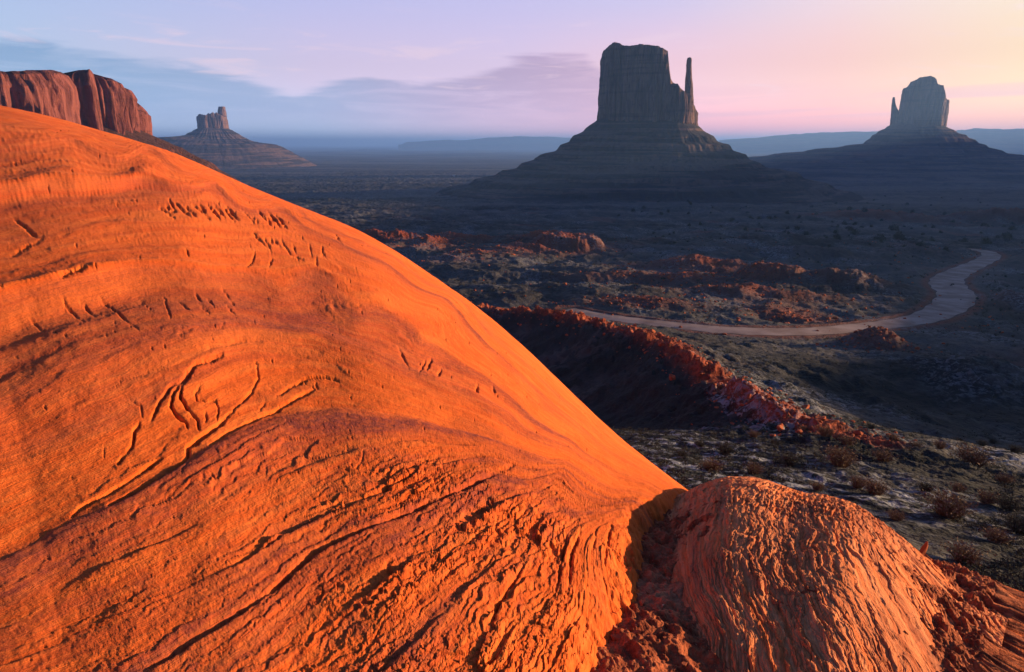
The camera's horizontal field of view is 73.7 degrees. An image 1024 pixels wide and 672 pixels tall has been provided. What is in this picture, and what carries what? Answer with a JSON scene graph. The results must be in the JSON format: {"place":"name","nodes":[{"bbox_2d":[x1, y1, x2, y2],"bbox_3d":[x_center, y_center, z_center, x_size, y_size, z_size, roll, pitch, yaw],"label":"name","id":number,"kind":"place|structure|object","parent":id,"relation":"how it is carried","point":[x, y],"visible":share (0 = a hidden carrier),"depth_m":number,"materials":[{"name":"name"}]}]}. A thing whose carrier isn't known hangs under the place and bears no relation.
{"place":"outdoors","nodes":[
{"label":"outdoors","id":0,"kind":"place"},
{"bbox_2d":[0,0,1023,145],"label":"sky","id":1,"kind":"structure","parent":0,"point":[282,72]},
{"bbox_2d":[219,146,1023,589],"bbox_3d":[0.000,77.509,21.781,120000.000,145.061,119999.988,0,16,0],"label":"valley ground","id":2,"kind":"structure","parent":0,"point":[393,186],"depth_m":223.34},
{"bbox_2d":[0,69,241,182],"bbox_3d":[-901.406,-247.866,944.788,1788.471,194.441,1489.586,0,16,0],"label":"sandstone mesa","id":3,"kind":"structure","parent":2,"relation":"on","point":[88,98],"depth_m":677.86,"materials":[{"name":"red stone"}]},
{"bbox_2d":[157,106,316,168],"bbox_3d":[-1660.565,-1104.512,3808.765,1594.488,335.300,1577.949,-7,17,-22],"label":"sandstone butte","id":4,"kind":"object","parent":2,"relation":"on","point":[213,138],"visible":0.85,"depth_m":3589.13,"materials":[{"name":"stone"}]},
{"bbox_2d":[0,105,687,671],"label":"sandstone dome","id":5,"kind":"structure","parent":2,"relation":"on","point":[246,427],"depth_m":3.35,"materials":[{"name":"orange stone"}]},
{"bbox_2d":[398,136,570,149],"bbox_3d":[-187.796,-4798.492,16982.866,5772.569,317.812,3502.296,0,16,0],"label":"distant mesa","id":6,"kind":"structure","parent":2,"relation":"on","point":[529,143],"depth_m":15942.29,"materials":[{"name":"blue stone"}]},
{"bbox_2d":[434,42,866,203],"bbox_3d":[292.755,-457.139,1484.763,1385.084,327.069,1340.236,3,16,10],"label":"sandstone butte","id":7,"kind":"object","parent":2,"relation":"on","point":[644,137],"visible":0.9,"depth_m":1342.94,"materials":[{"name":"brown stone"}]},
{"bbox_2d":[658,339,664,346],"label":"rock block","id":8,"kind":"object","parent":2,"relation":"on","point":[661,342],"visible":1,"depth_m":109.17,"materials":[{"name":"red stone"}]},
{"bbox_2d":[312,196,1023,591],"bbox_3d":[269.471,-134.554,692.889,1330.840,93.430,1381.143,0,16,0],"label":"scrub","id":9,"kind":"object","parent":2,"relation":"on","point":[1004,578],"visible":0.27,"depth_m":47.16,"materials":[{"name":"plant"}]},
{"bbox_2d":[669,374,675,380],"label":"rock block","id":10,"kind":"object","parent":2,"relation":"on","point":[672,377],"visible":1,"depth_m":92.75,"materials":[{"name":"red stone"}]},
{"bbox_2d":[674,449,692,456],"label":"desert shrub","id":11,"kind":"object","parent":2,"relation":"on","point":[681,453],"visible":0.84,"depth_m":42.32,"materials":[{"name":"brown plant"}]},
{"bbox_2d":[372,208,1022,440],"bbox_3d":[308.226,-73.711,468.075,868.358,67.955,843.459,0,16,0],"label":"rubble","id":12,"kind":"object","parent":2,"relation":"on","point":[780,428],"visible":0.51,"depth_m":170.98,"materials":[{"name":"red stone"}]},
{"bbox_2d":[693,439,708,446],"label":"desert shrub","id":13,"kind":"object","parent":2,"relation":"on","point":[700,443],"visible":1,"depth_m":47.34,"materials":[{"name":"brown plant"}]},
{"bbox_2d":[694,455,726,470],"bbox_3d":[11.311,7.280,38.622,1.702,0.817,1.629,15,21,42],"label":"desert shrub","id":14,"kind":"object","parent":2,"relation":"on","point":[711,464],"visible":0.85,"depth_m":38.54,"materials":[{"name":"brown plant"}]},
{"bbox_2d":[713,441,736,453],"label":"desert shrub","id":15,"kind":"object","parent":2,"relation":"on","point":[722,448],"visible":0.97,"depth_m":45.01,"materials":[{"name":"brown plant"}]},
{"bbox_2d":[747,430,762,436],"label":"desert shrub","id":16,"kind":"object","parent":2,"relation":"on","point":[752,434],"visible":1,"depth_m":52.97,"materials":[{"name":"brown plant"}]},
{"bbox_2d":[743,460,767,473],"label":"desert shrub","id":17,"kind":"object","parent":2,"relation":"on","point":[754,468],"visible":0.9,"depth_m":38.62,"materials":[{"name":"brown plant"}]},
{"bbox_2d":[768,438,782,444],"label":"desert shrub","id":18,"kind":"object","parent":2,"relation":"on","point":[774,441],"visible":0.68,"depth_m":49.87,"materials":[{"name":"plant"}]},
{"bbox_2d":[780,451,803,465],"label":"desert shrub","id":19,"kind":"object","parent":2,"relation":"on","point":[788,459],"visible":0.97,"depth_m":41.60,"materials":[{"name":"plant"}]},
{"bbox_2d":[718,131,877,152],"bbox_3d":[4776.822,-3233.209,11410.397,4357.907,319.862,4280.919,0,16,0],"label":"distant mesa","id":20,"kind":"structure","parent":2,"relation":"on","point":[795,142],"depth_m":10315.39,"materials":[{"name":"blue stone"}]},
{"bbox_2d":[809,480,828,490],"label":"desert shrub","id":21,"kind":"object","parent":2,"relation":"on","point":[816,486],"visible":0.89,"depth_m":35.71,"materials":[{"name":"brown plant"}]},
{"bbox_2d":[815,423,837,436],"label":"desert shrub","id":22,"kind":"object","parent":2,"relation":"on","point":[823,431],"visible":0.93,"depth_m":53.77,"materials":[{"name":"brown plant"}]},
{"bbox_2d":[823,420,836,424],"bbox_3d":[27.544,7.536,59.163,1.365,0.230,0.639,-13,17,-1],"label":"rock block","id":23,"kind":"object","parent":2,"relation":"on","point":[831,422],"visible":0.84,"depth_m":59.10,"materials":[{"name":"red stone"}]},
{"bbox_2d":[819,442,861,467],"bbox_3d":[20.316,7.465,42.061,2.838,1.304,2.861,6,17,19],"label":"desert shrub","id":24,"kind":"object","parent":2,"relation":"on","point":[840,458],"visible":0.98,"depth_m":42.02,"materials":[{"name":"brown plant"}]},
{"bbox_2d":[833,434,858,444],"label":"desert shrub","id":25,"kind":"object","parent":2,"relation":"on","point":[848,440],"visible":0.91,"depth_m":49.79,"materials":[{"name":"brown plant"}]},
{"bbox_2d":[851,229,859,234],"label":"juniper bush","id":26,"kind":"object","parent":2,"relation":"on","point":[854,232],"visible":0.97,"depth_m":559.51,"materials":[{"name":"plant"}]},
{"bbox_2d":[843,472,871,488],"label":"desert shrub","id":27,"kind":"object","parent":2,"relation":"on","point":[854,482],"visible":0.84,"depth_m":36.84,"materials":[{"name":"brown plant"}]},
{"bbox_2d":[865,422,876,428],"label":"desert shrub","id":28,"kind":"object","parent":2,"relation":"on","point":[870,426],"visible":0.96,"depth_m":64.59,"materials":[{"name":"brown plant"}]},
{"bbox_2d":[858,475,895,495],"bbox_3d":[19.004,7.878,35.664,1.810,0.908,1.891,-10,18,-31],"label":"desert shrub","id":29,"kind":"object","parent":2,"relation":"on","point":[874,488],"visible":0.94,"depth_m":35.63,"materials":[{"name":"brown plant"}]},
{"bbox_2d":[873,233,885,239],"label":"juniper bush","id":30,"kind":"object","parent":2,"relation":"on","point":[881,237],"visible":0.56,"depth_m":498.77,"materials":[{"name":"plant"}]},
{"bbox_2d":[867,447,900,462],"bbox_3d":[24.511,7.892,45.071,1.891,0.908,1.810,-2,16,-6],"label":"desert shrub","id":31,"kind":"object","parent":2,"relation":"on","point":[884,456],"visible":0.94,"depth_m":44.98,"materials":[{"name":"brown plant"}]},
{"bbox_2d":[748,76,1023,183],"bbox_3d":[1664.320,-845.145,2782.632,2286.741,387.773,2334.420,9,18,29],"label":"sandstone butte","id":32,"kind":"object","parent":2,"relation":"on","point":[916,139],"visible":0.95,"depth_m":2521.43,"materials":[{"name":"brown stone"}]},
{"bbox_2d":[884,433,903,440],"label":"desert shrub","id":33,"kind":"object","parent":2,"relation":"on","point":[892,437],"visible":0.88,"depth_m":55.01,"materials":[{"name":"brown plant"}]},
{"bbox_2d":[888,224,899,230],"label":"juniper bush","id":34,"kind":"object","parent":2,"relation":"on","point":[891,227],"visible":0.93,"depth_m":600.93,"materials":[{"name":"green plant"}]},
{"bbox_2d":[883,509,910,520],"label":"desert shrub","id":35,"kind":"object","parent":2,"relation":"on","point":[894,515],"visible":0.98,"depth_m":30.92,"materials":[{"name":"brown plant"}]},
{"bbox_2d":[893,231,906,240],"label":"juniper bush","id":36,"kind":"object","parent":2,"relation":"on","point":[900,236],"visible":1,"depth_m":488.88,"materials":[{"name":"green plant"}]},
{"bbox_2d":[906,440,923,446],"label":"desert shrub","id":37,"kind":"object","parent":2,"relation":"on","point":[916,444],"visible":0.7,"depth_m":51.02,"materials":[{"name":"brown plant"}]},
{"bbox_2d":[912,479,939,491],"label":"desert shrub","id":38,"kind":"object","parent":2,"relation":"on","point":[927,487],"visible":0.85,"depth_m":37.22,"materials":[{"name":"plant"}]},
{"bbox_2d":[930,439,949,448],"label":"desert shrub","id":39,"kind":"object","parent":2,"relation":"on","point":[940,444],"visible":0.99,"depth_m":52.55,"materials":[{"name":"brown plant"}]},
{"bbox_2d":[905,484,981,518],"bbox_3d":[20.651,7.886,32.302,2.947,1.352,2.967,-5,17,-18],"label":"desert shrub","id":40,"kind":"object","parent":2,"relation":"on","point":[944,507],"visible":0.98,"depth_m":32.10,"materials":[{"name":"brown plant"}]},
{"bbox_2d":[944,480,968,491],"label":"desert shrub","id":41,"kind":"object","parent":2,"relation":"on","point":[956,487],"visible":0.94,"depth_m":38.31,"materials":[{"name":"brown plant"}]},
{"bbox_2d":[958,237,967,241],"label":"juniper bush","id":42,"kind":"object","parent":2,"relation":"on","point":[964,239],"visible":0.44,"depth_m":503.97,"materials":[{"name":"green plant"}]},
{"bbox_2d":[939,538,996,565],"bbox_3d":[17.200,8.241,25.789,1.892,0.869,1.907,-12,20,-37],"label":"desert shrub","id":43,"kind":"object","parent":2,"relation":"on","point":[966,555],"visible":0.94,"depth_m":25.74,"materials":[{"name":"brown plant"}]},
{"bbox_2d":[948,439,1004,466],"bbox_3d":[32.545,8.467,48.114,3.732,1.712,3.758,0,16,0],"label":"desert shrub","id":44,"kind":"object","parent":2,"relation":"on","point":[976,458],"visible":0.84,"depth_m":48.07,"materials":[{"name":"brown plant"}]},
{"bbox_2d":[976,439,988,445],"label":"desert shrub","id":45,"kind":"object","parent":2,"relation":"on","point":[982,443],"visible":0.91,"depth_m":60.11,"materials":[{"name":"plant"}]},
{"bbox_2d":[970,487,1003,504],"bbox_3d":[24.997,8.456,35.813,1.702,0.817,1.629,-12,20,-37],"label":"desert shrub","id":46,"kind":"object","parent":2,"relation":"on","point":[983,498],"visible":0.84,"depth_m":35.79,"materials":[{"name":"brown plant"}]},
{"bbox_2d":[980,236,995,243],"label":"juniper bush","id":47,"kind":"object","parent":2,"relation":"on","point":[984,241],"visible":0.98,"depth_m":480.56,"materials":[{"name":"plant"}]},
{"bbox_2d":[956,128,1023,153],"bbox_3d":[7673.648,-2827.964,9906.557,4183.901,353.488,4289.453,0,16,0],"label":"distant mesa","id":48,"kind":"structure","parent":2,"relation":"on","point":[1010,141],"depth_m":9204.70,"materials":[{"name":"blue stone"}]},
{"bbox_2d":[987,438,998,443],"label":"desert shrub","id":49,"kind":"object","parent":2,"relation":"on","point":[993,441],"visible":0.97,"depth_m":76.53,"materials":[{"name":"plant"}]},
{"bbox_2d":[979,524,1022,544],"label":"desert shrub","id":50,"kind":"object","parent":2,"relation":"on","point":[997,535],"visible":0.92,"depth_m":29.13,"materials":[{"name":"brown plant"}]},
{"bbox_2d":[993,471,1017,483],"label":"desert shrub","id":51,"kind":"object","parent":2,"relation":"on","point":[1004,479],"visible":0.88,"depth_m":42.27,"materials":[{"name":"brown plant"}]},
{"bbox_2d":[1000,231,1012,239],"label":"juniper bush","id":52,"kind":"object","parent":2,"relation":"on","point":[1007,235],"visible":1,"depth_m":518.72,"materials":[{"name":"green plant"}]},
{"bbox_2d":[990,491,1023,511],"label":"desert shrub","id":53,"kind":"object","parent":2,"relation":"on","point":[1006,505],"visible":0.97,"depth_m":34.93,"materials":[{"name":"plant"}]},
{"bbox_2d":[997,509,1023,534],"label":"desert shrub","id":54,"kind":"object","parent":2,"relation":"on","point":[1016,528],"visible":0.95,"depth_m":31.05,"materials":[{"name":"brown plant"}]},
{"bbox_2d":[1006,442,1022,453],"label":"desert shrub","id":55,"kind":"object","parent":2,"relation":"on","point":[1013,449],"visible":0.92,"depth_m":56.44,"materials":[{"name":"plant"}]},
{"bbox_2d":[566,249,1000,335],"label":"dirt road","id":56,"kind":"structure","parent":0,"point":[948,303],"depth_m":207.60,"materials":[{"name":"soil"}]},
{"bbox_2d":[590,500,1023,671],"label":"rubble ground","id":57,"kind":"structure","parent":0,"point":[648,648],"depth_m":3.09,"materials":[{"name":"orange stone"}]},
{"bbox_2d":[610,634,621,639],"bbox_3d":[0.415,1.184,2.687,0.063,0.011,0.030,11,31,14],"label":"pebble","id":58,"kind":"object","parent":57,"relation":"on","point":[615,636],"visible":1,"depth_m":2.68,"materials":[{"name":"red stone"}]},
{"bbox_2d":[664,476,1007,671],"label":"ribbed boulder","id":59,"kind":"object","parent":57,"relation":"on","point":[847,553],"visible":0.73,"depth_m":3.13,"materials":[{"name":"orange stone"}]},
{"bbox_2d":[919,541,927,554],"bbox_3d":[3.172,1.652,5.261,0.061,0.161,0.028,9,17,-26],"label":"rock slab","id":60,"kind":"object","parent":57,"relation":"on","point":[923,549],"visible":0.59,"depth_m":5.25,"materials":[{"name":"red stone"}]}
]}

